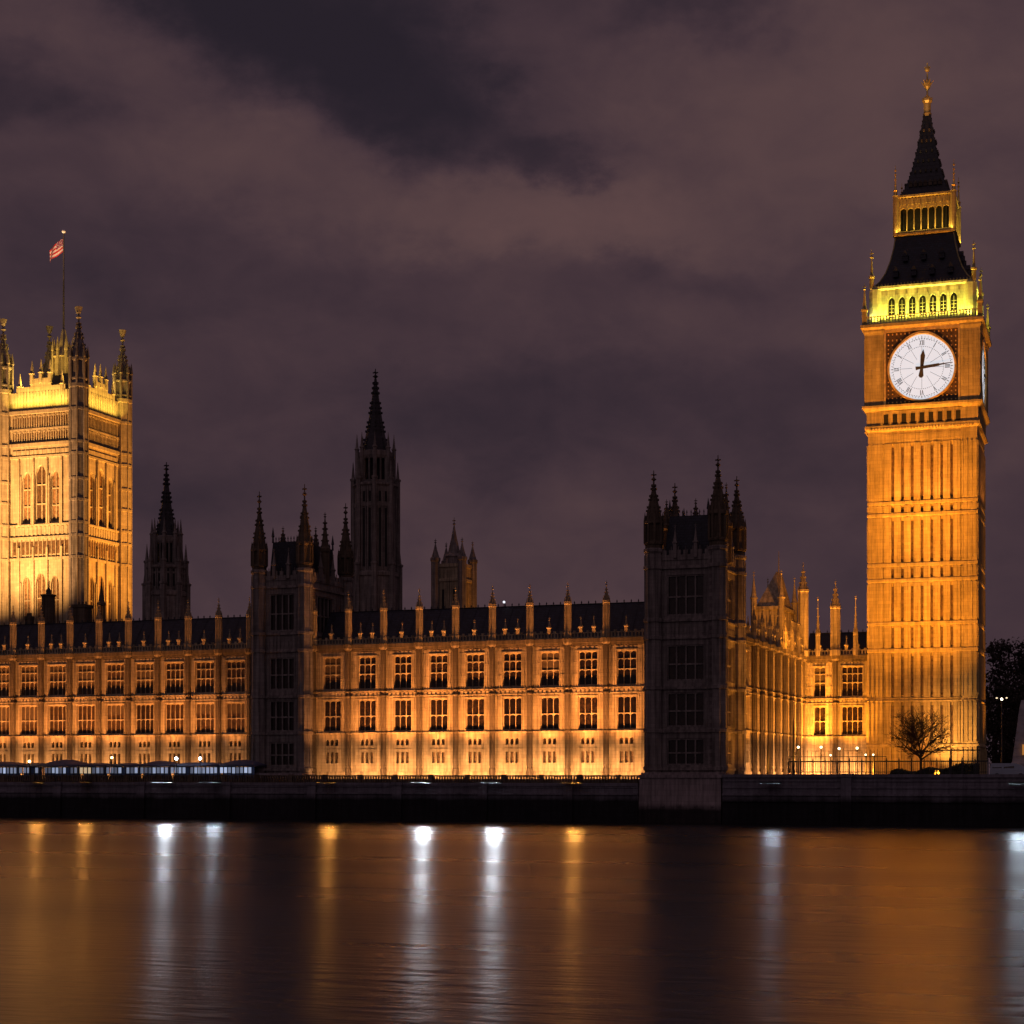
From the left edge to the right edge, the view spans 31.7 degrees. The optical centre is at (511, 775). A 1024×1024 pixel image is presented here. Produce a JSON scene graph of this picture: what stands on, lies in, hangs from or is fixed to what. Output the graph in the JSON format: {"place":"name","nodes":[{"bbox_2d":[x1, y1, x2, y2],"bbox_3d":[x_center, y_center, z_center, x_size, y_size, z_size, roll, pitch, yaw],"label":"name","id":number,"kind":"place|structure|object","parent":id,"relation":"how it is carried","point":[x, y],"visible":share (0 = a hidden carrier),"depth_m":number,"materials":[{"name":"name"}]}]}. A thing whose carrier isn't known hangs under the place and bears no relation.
{"place":"outdoors","nodes":[
{"label":"outdoors","id":0,"kind":"place"},
{"bbox_2d":[0,306,132,624],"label":"square tower","id":1,"kind":"structure","parent":0,"point":[65,479],"depth_m":389.57,"materials":[{"name":"yellow stone"}]},
{"bbox_2d":[23,473,30,523],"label":"window","id":2,"kind":"structure","parent":1,"relation":"in","point":[27,481],"depth_m":389.95,"materials":[{"name":"glass"}]},
{"bbox_2d":[24,577,30,623],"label":"window","id":3,"kind":"structure","parent":1,"relation":"in","point":[27,588],"depth_m":389.95,"materials":[{"name":"gold stone"}]},
{"bbox_2d":[36,465,45,522],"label":"window","id":4,"kind":"structure","parent":1,"relation":"in","point":[41,475],"depth_m":388.91,"materials":[{"name":"gold"}]},
{"bbox_2d":[37,573,45,620],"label":"window","id":5,"kind":"structure","parent":1,"relation":"in","point":[41,584],"depth_m":389.00,"materials":[{"name":"brown glass"}]},
{"bbox_2d":[52,471,58,521],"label":"window","id":6,"kind":"structure","parent":1,"relation":"in","point":[55,478],"depth_m":387.67,"materials":[{"name":"glass"}]},
{"bbox_2d":[52,576,58,622],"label":"window","id":7,"kind":"structure","parent":1,"relation":"in","point":[55,584],"depth_m":387.48,"materials":[{"name":"brown glass"}]},
{"bbox_2d":[62,229,65,328],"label":"flagpole","id":8,"kind":"object","parent":1,"relation":"on","point":[63,231],"visible":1,"depth_m":396.07,"materials":[{"name":"black metal"}]},
{"bbox_2d":[50,239,62,261],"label":"flag","id":9,"kind":"object","parent":8,"relation":"attached to","point":[56,250],"visible":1,"depth_m":396.70,"materials":[{"name":"fabric"}]},
{"bbox_2d":[89,579,92,621],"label":"window","id":10,"kind":"structure","parent":1,"relation":"in","point":[91,586],"depth_m":390.52,"materials":[{"name":"gold stone"}]},
{"bbox_2d":[90,475,92,523],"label":"window","id":11,"kind":"structure","parent":1,"relation":"in","point":[91,480],"depth_m":390.62,"materials":[{"name":"gold stone"}]},
{"bbox_2d":[99,470,102,525],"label":"window","id":12,"kind":"structure","parent":1,"relation":"in","point":[100,478],"depth_m":393.97,"materials":[{"name":"glass"}]},
{"bbox_2d":[108,480,110,527],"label":"window","id":13,"kind":"structure","parent":1,"relation":"in","point":[109,485],"depth_m":397.35,"materials":[{"name":"gold"}]},
{"bbox_2d":[108,583,110,620],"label":"window","id":14,"kind":"structure","parent":1,"relation":"in","point":[109,586],"depth_m":397.26,"materials":[{"name":"gold stone"}]},
{"bbox_2d":[0,596,250,778],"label":"palace wing","id":15,"kind":"structure","parent":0,"point":[129,690],"depth_m":239.46,"materials":[{"name":"beige stone"}]},
{"bbox_2d":[0,706,8,734],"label":"window","id":16,"kind":"structure","parent":15,"relation":"in","point":[4,710],"depth_m":245.88,"materials":[{"name":"glass"}]},
{"bbox_2d":[0,667,8,695],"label":"window","id":17,"kind":"structure","parent":15,"relation":"in","point":[4,671],"depth_m":245.88,"materials":[{"name":"glass"}]},
{"bbox_2d":[21,706,36,734],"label":"window","id":18,"kind":"structure","parent":15,"relation":"in","point":[28,713],"depth_m":244.44,"materials":[{"name":"glass"}]},
{"bbox_2d":[21,666,36,695],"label":"window","id":19,"kind":"structure","parent":15,"relation":"in","point":[28,673],"depth_m":244.44,"materials":[{"name":"glass"}]},
{"bbox_2d":[24,613,34,623],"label":"chimney","id":20,"kind":"object","parent":15,"relation":"on","point":[29,618],"visible":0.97,"depth_m":250.83,"materials":[{"name":"stone"}]},
{"bbox_2d":[40,580,55,623],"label":"chimney","id":21,"kind":"object","parent":15,"relation":"on","point":[48,604],"visible":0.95,"depth_m":249.55,"materials":[{"name":"stone"}]},
{"bbox_2d":[49,705,65,733],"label":"window","id":22,"kind":"structure","parent":15,"relation":"in","point":[57,714],"depth_m":242.96,"materials":[{"name":"glass"}]},
{"bbox_2d":[49,665,65,695],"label":"window","id":23,"kind":"structure","parent":15,"relation":"in","point":[57,673],"depth_m":242.96,"materials":[{"name":"glass"}]},
{"bbox_2d":[71,601,92,622],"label":"chimney","id":24,"kind":"object","parent":15,"relation":"on","point":[82,611],"visible":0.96,"depth_m":247.43,"materials":[{"name":"stone"}]},
{"bbox_2d":[78,705,94,733],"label":"window","id":25,"kind":"structure","parent":15,"relation":"in","point":[86,713],"depth_m":241.42,"materials":[{"name":"glass"}]},
{"bbox_2d":[78,665,94,694],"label":"window","id":26,"kind":"structure","parent":15,"relation":"in","point":[86,673],"depth_m":241.42,"materials":[{"name":"glass"}]},
{"bbox_2d":[97,576,105,621],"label":"pinnacle","id":27,"kind":"object","parent":15,"relation":"on","point":[101,601],"visible":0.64,"depth_m":246.97,"materials":[{"name":"stone"}]},
{"bbox_2d":[107,704,123,733],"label":"window","id":28,"kind":"structure","parent":15,"relation":"in","point":[115,713],"depth_m":239.89,"materials":[{"name":"glass"}]},
{"bbox_2d":[107,664,123,693],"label":"window","id":29,"kind":"structure","parent":15,"relation":"in","point":[115,672],"depth_m":239.89,"materials":[{"name":"glass"}]},
{"bbox_2d":[136,704,152,733],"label":"window","id":30,"kind":"structure","parent":15,"relation":"in","point":[144,712],"depth_m":238.37,"materials":[{"name":"glass"}]},
{"bbox_2d":[136,663,152,693],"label":"window","id":31,"kind":"structure","parent":15,"relation":"in","point":[144,671],"depth_m":238.37,"materials":[{"name":"glass"}]},
{"bbox_2d":[166,704,183,732],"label":"window","id":32,"kind":"structure","parent":15,"relation":"in","point":[174,712],"depth_m":236.72,"materials":[{"name":"glass"}]},
{"bbox_2d":[166,662,183,692],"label":"window","id":33,"kind":"structure","parent":15,"relation":"in","point":[174,671],"depth_m":236.69,"materials":[{"name":"glass"}]},
{"bbox_2d":[196,703,213,732],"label":"window","id":34,"kind":"structure","parent":15,"relation":"in","point":[204,711],"depth_m":235.19,"materials":[{"name":"glass"}]},
{"bbox_2d":[196,662,213,692],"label":"window","id":35,"kind":"structure","parent":15,"relation":"in","point":[204,670],"depth_m":235.19,"materials":[{"name":"glass"}]},
{"bbox_2d":[227,703,244,732],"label":"window","id":36,"kind":"structure","parent":15,"relation":"in","point":[235,711],"depth_m":233.65,"materials":[{"name":"glass"}]},
{"bbox_2d":[227,661,244,691],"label":"window","id":37,"kind":"structure","parent":15,"relation":"in","point":[235,669],"depth_m":233.65,"materials":[{"name":"glass"}]},
{"bbox_2d":[0,774,638,822],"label":"river wall","id":38,"kind":"structure","parent":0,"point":[540,800],"depth_m":216.46,"materials":[{"name":"stone"}]},
{"bbox_2d":[6,779,722,792],"bbox_3d":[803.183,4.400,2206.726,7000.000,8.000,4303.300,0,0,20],"label":"ground","id":39,"kind":"structure","parent":0,"point":[398,780],"depth_m":213.31,"materials":[{"name":"black stone"}]},
{"bbox_2d":[0,762,24,778],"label":"marquee","id":40,"kind":"object","parent":39,"relation":"on","point":[8,768],"visible":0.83,"depth_m":236.32,"materials":[{"name":"white fabric"}]},
{"bbox_2d":[18,763,44,778],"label":"marquee","id":41,"kind":"object","parent":39,"relation":"on","point":[23,769],"visible":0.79,"depth_m":235.26,"materials":[{"name":"white fabric"}]},
{"bbox_2d":[40,760,88,778],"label":"marquee","id":42,"kind":"object","parent":39,"relation":"on","point":[63,767],"visible":0.84,"depth_m":233.69,"materials":[{"name":"white fabric"}]},
{"bbox_2d":[78,763,109,778],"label":"marquee","id":43,"kind":"object","parent":39,"relation":"on","point":[92,769],"visible":0.81,"depth_m":231.95,"materials":[{"name":"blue fabric"}]},
{"bbox_2d":[105,763,140,778],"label":"marquee","id":44,"kind":"object","parent":39,"relation":"on","point":[125,769],"visible":0.81,"depth_m":230.51,"materials":[{"name":"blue fabric"}]},
{"bbox_2d":[139,761,178,778],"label":"marquee","id":45,"kind":"object","parent":39,"relation":"on","point":[156,768],"visible":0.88,"depth_m":228.79,"materials":[{"name":"blue fabric"}]},
{"bbox_2d":[141,462,190,619],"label":"ventilation spire","id":46,"kind":"structure","parent":39,"relation":"on","point":[166,584],"depth_m":329.55,"materials":[{"name":"grey stone"}]},
{"bbox_2d":[169,762,221,778],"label":"marquee","id":47,"kind":"object","parent":39,"relation":"on","point":[207,768],"visible":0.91,"depth_m":226.74,"materials":[{"name":"blue fabric"}]},
{"bbox_2d":[219,760,266,778],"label":"marquee","id":48,"kind":"object","parent":39,"relation":"on","point":[240,767],"visible":0.88,"depth_m":224.84,"materials":[{"name":"blue fabric"}]},
{"bbox_2d":[251,484,353,778],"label":"pavilion tower","id":49,"kind":"structure","parent":39,"relation":"on","point":[293,579],"depth_m":227.04,"materials":[{"name":"grey stone"}]},
{"bbox_2d":[270,742,294,765],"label":"window","id":50,"kind":"structure","parent":49,"relation":"in","point":[281,753],"depth_m":227.01,"materials":[{"name":"black glass"}]},
{"bbox_2d":[270,700,294,731],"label":"window","id":51,"kind":"structure","parent":49,"relation":"in","point":[282,713],"depth_m":227.07,"materials":[{"name":"black glass"}]},
{"bbox_2d":[270,657,294,689],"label":"window","id":52,"kind":"structure","parent":49,"relation":"in","point":[282,670],"depth_m":227.01,"materials":[{"name":"black glass"}]},
{"bbox_2d":[270,593,294,630],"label":"window","id":53,"kind":"structure","parent":49,"relation":"in","point":[282,606],"depth_m":227.01,"materials":[{"name":"black glass"}]},
{"bbox_2d":[318,596,331,632],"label":"window","id":54,"kind":"structure","parent":49,"relation":"in","point":[324,604],"depth_m":231.32,"materials":[{"name":"black glass"}]},
{"bbox_2d":[638,458,746,823],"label":"pavilion tower","id":55,"kind":"structure","parent":39,"relation":"on","point":[695,643],"depth_m":204.62,"materials":[{"name":"grey stone"}]},
{"bbox_2d":[667,738,704,764],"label":"window","id":56,"kind":"structure","parent":55,"relation":"in","point":[679,751],"depth_m":204.64,"materials":[{"name":"black glass"}]},
{"bbox_2d":[667,692,704,726],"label":"window","id":57,"kind":"structure","parent":55,"relation":"in","point":[684,709],"depth_m":204.64,"materials":[{"name":"black glass"}]},
{"bbox_2d":[667,644,704,680],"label":"window","id":58,"kind":"structure","parent":55,"relation":"in","point":[684,662],"depth_m":204.64,"materials":[{"name":"black glass"}]},
{"bbox_2d":[667,574,704,615],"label":"window","id":59,"kind":"structure","parent":55,"relation":"in","point":[685,593],"depth_m":204.64,"materials":[{"name":"black glass"}]},
{"bbox_2d":[728,694,730,727],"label":"window","id":60,"kind":"structure","parent":55,"relation":"in","point":[729,695],"depth_m":209.49,"materials":[{"name":"brown glass"}]},
{"bbox_2d":[728,647,730,681],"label":"window","id":61,"kind":"structure","parent":55,"relation":"in","point":[729,649],"depth_m":209.49,"materials":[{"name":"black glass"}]},
{"bbox_2d":[728,578,730,618],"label":"window","id":62,"kind":"structure","parent":55,"relation":"in","point":[729,580],"depth_m":209.49,"materials":[{"name":"black glass"}]},
{"bbox_2d":[750,553,800,645],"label":"gabled hall","id":63,"kind":"structure","parent":39,"relation":"on","point":[774,599],"depth_m":240.67,"materials":[{"name":"stone"}]},
{"bbox_2d":[795,747,886,773],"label":"spiked fence","id":64,"kind":"object","parent":39,"relation":"on","point":[843,756],"visible":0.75,"depth_m":213.42,"materials":[{"name":"black metal"}]},
{"bbox_2d":[722,774,1023,826],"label":"river wall","id":65,"kind":"structure","parent":39,"relation":"on","point":[978,800],"depth_m":194.16,"materials":[{"name":"stone"}]},
{"bbox_2d":[788,757,988,773],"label":"railing","id":66,"kind":"object","parent":39,"relation":"on","point":[974,761],"visible":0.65,"depth_m":195.10,"materials":[{"name":"black metal"}]},
{"bbox_2d":[882,705,958,773],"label":"bare tree","id":67,"kind":"object","parent":39,"relation":"on","point":[916,740],"visible":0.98,"depth_m":208.96,"materials":[{"name":"brown plant"}]},
{"bbox_2d":[860,63,991,773],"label":"clock tower","id":68,"kind":"structure","parent":39,"relation":"on","point":[926,329],"depth_m":241.20,"materials":[{"name":"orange stone"}]},
{"bbox_2d":[892,444,952,740],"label":"slit window","id":69,"kind":"structure","parent":68,"relation":"in","point":[902,448],"depth_m":241.12,"materials":[{"name":"brown glass"}]},
{"bbox_2d":[890,763,978,773],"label":"hedge","id":70,"kind":"object","parent":39,"relation":"on","point":[895,771],"visible":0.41,"depth_m":218.91,"materials":[{"name":"green plant"}]},
{"bbox_2d":[934,746,979,773],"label":"railing","id":71,"kind":"object","parent":39,"relation":"on","point":[951,750],"visible":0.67,"depth_m":196.23,"materials":[{"name":"black metal"}]},
{"bbox_2d":[996,697,1007,762],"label":"street lamp","id":72,"kind":"object","parent":39,"relation":"on","point":[1001,699],"visible":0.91,"depth_m":232.34,"materials":[{"name":"black metal"}]},
{"bbox_2d":[985,638,1022,762],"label":"plane tree","id":73,"kind":"object","parent":39,"relation":"on","point":[995,659],"visible":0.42,"depth_m":307.20,"materials":[{"name":"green plant"}]},
{"bbox_2d":[985,683,1023,764],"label":"plane tree","id":74,"kind":"object","parent":39,"relation":"on","point":[999,691],"visible":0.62,"depth_m":289.13,"materials":[{"name":"green plant"}]},
{"bbox_2d":[985,637,1023,765],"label":"plane tree","id":75,"kind":"object","parent":39,"relation":"on","point":[996,677],"visible":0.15,"depth_m":310.41,"materials":[{"name":"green plant"}]},
{"bbox_2d":[986,678,1023,762],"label":"plane tree","id":76,"kind":"object","parent":39,"relation":"on","point":[1009,751],"visible":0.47,"depth_m":290.21,"materials":[{"name":"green plant"}]},
{"bbox_2d":[990,763,1023,773],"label":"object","id":77,"kind":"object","parent":39,"relation":"on","point":[1006,768],"visible":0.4,"depth_m":196.50,"materials":[{"name":"grey stone"}]},
{"bbox_2d":[991,641,1023,740],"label":"plane tree","id":78,"kind":"object","parent":39,"relation":"on","point":[1019,665],"visible":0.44,"depth_m":306.11,"materials":[{"name":"green plant"}]},
{"bbox_2d":[350,369,402,610],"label":"octagonal spire","id":79,"kind":"structure","parent":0,"point":[375,480],"depth_m":325.17,"materials":[{"name":"grey stone"}]},
{"bbox_2d":[430,520,477,608],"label":"distant tower","id":80,"kind":"structure","parent":0,"point":[451,571],"depth_m":369.04,"materials":[{"name":"stone"}]},
{"bbox_2d":[312,580,644,778],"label":"palace range","id":81,"kind":"structure","parent":0,"point":[529,688],"depth_m":219.98,"materials":[{"name":"stone"}]},
{"bbox_2d":[324,700,340,730],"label":"window","id":82,"kind":"structure","parent":81,"relation":"in","point":[332,708],"depth_m":226.74,"materials":[{"name":"glass"}]},
{"bbox_2d":[324,657,340,689],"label":"window","id":83,"kind":"structure","parent":81,"relation":"in","point":[332,666],"depth_m":226.74,"materials":[{"name":"glass"}]},
{"bbox_2d":[359,700,375,730],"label":"window","id":84,"kind":"structure","parent":81,"relation":"in","point":[367,708],"depth_m":225.14,"materials":[{"name":"glass"}]},
{"bbox_2d":[359,656,375,688],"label":"window","id":85,"kind":"structure","parent":81,"relation":"in","point":[367,665],"depth_m":225.14,"materials":[{"name":"glass"}]},
{"bbox_2d":[394,699,410,730],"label":"window","id":86,"kind":"structure","parent":81,"relation":"in","point":[402,707],"depth_m":223.44,"materials":[{"name":"glass"}]},
{"bbox_2d":[394,656,410,688],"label":"window","id":87,"kind":"structure","parent":81,"relation":"in","point":[402,664],"depth_m":223.44,"materials":[{"name":"glass"}]},
{"bbox_2d":[430,699,446,730],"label":"window","id":88,"kind":"structure","parent":81,"relation":"in","point":[438,707],"depth_m":221.81,"materials":[{"name":"glass"}]},
{"bbox_2d":[430,655,446,687],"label":"window","id":89,"kind":"structure","parent":81,"relation":"in","point":[438,663],"depth_m":221.81,"materials":[{"name":"glass"}]},
{"bbox_2d":[466,698,483,729],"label":"window","id":90,"kind":"structure","parent":81,"relation":"in","point":[474,706],"depth_m":220.14,"materials":[{"name":"glass"}]},
{"bbox_2d":[466,654,483,686],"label":"window","id":91,"kind":"structure","parent":81,"relation":"in","point":[474,662],"depth_m":220.14,"materials":[{"name":"glass"}]},
{"bbox_2d":[503,698,520,729],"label":"window","id":92,"kind":"structure","parent":81,"relation":"in","point":[511,706],"depth_m":218.53,"materials":[{"name":"glass"}]},
{"bbox_2d":[503,653,520,686],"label":"window","id":93,"kind":"structure","parent":81,"relation":"in","point":[511,661],"depth_m":218.53,"materials":[{"name":"glass"}]},
{"bbox_2d":[506,752,518,762],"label":"window","id":94,"kind":"structure","parent":81,"relation":"in","point":[507,753],"depth_m":218.53,"materials":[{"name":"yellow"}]},
{"bbox_2d":[541,697,558,728],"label":"window","id":95,"kind":"structure","parent":81,"relation":"in","point":[549,705],"depth_m":216.83,"materials":[{"name":"glass"}]},
{"bbox_2d":[541,652,558,685],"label":"window","id":96,"kind":"structure","parent":81,"relation":"in","point":[549,660],"depth_m":216.83,"materials":[{"name":"glass"}]},
{"bbox_2d":[579,696,596,728],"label":"window","id":97,"kind":"structure","parent":81,"relation":"in","point":[587,704],"depth_m":215.19,"materials":[{"name":"glass"}]},
{"bbox_2d":[579,651,596,684],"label":"window","id":98,"kind":"structure","parent":81,"relation":"in","point":[587,659],"depth_m":215.19,"materials":[{"name":"glass"}]},
{"bbox_2d":[617,696,635,728],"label":"window","id":99,"kind":"structure","parent":81,"relation":"in","point":[626,705],"depth_m":213.62,"materials":[{"name":"glass"}]},
{"bbox_2d":[617,650,635,684],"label":"window","id":100,"kind":"structure","parent":81,"relation":"in","point":[626,659],"depth_m":213.62,"materials":[{"name":"glass"}]},
{"bbox_2d":[0,817,1023,1023],"bbox_3d":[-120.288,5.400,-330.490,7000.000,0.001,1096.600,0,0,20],"label":"river water","id":101,"kind":"structure","parent":0,"point":[155,921],"depth_m":65.77,"materials":[{"name":"black liquid"}]},
{"bbox_2d":[0,0,1023,773],"label":"sky","id":102,"kind":"structure","parent":0,"point":[577,251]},
{"bbox_2d":[745,605,804,773],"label":"palace wing","id":103,"kind":"structure","parent":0,"point":[774,685],"depth_m":225.10,"materials":[{"name":"beige stone"}]},
{"bbox_2d":[797,565,867,773],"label":"palace wing","id":104,"kind":"structure","parent":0,"point":[834,697],"depth_m":245.87,"materials":[{"name":"beige stone"}]},
{"bbox_2d":[814,707,824,734],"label":"window","id":105,"kind":"structure","parent":104,"relation":"in","point":[819,712],"depth_m":246.84,"materials":[{"name":"glass"}]},
{"bbox_2d":[814,667,824,696],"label":"window","id":106,"kind":"structure","parent":104,"relation":"in","point":[819,672],"depth_m":246.84,"materials":[{"name":"glass"}]},
{"bbox_2d":[842,706,862,734],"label":"window","id":107,"kind":"structure","parent":104,"relation":"in","point":[852,716],"depth_m":245.22,"materials":[{"name":"glass"}]},
{"bbox_2d":[842,666,862,695],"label":"window","id":108,"kind":"structure","parent":104,"relation":"in","point":[852,677],"depth_m":245.22,"materials":[{"name":"glass"}]},
{"bbox_2d":[1012,700,1023,765],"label":"stone pier","id":109,"kind":"structure","parent":0,"point":[1018,755],"depth_m":208.94,"materials":[{"name":"grey stone"}]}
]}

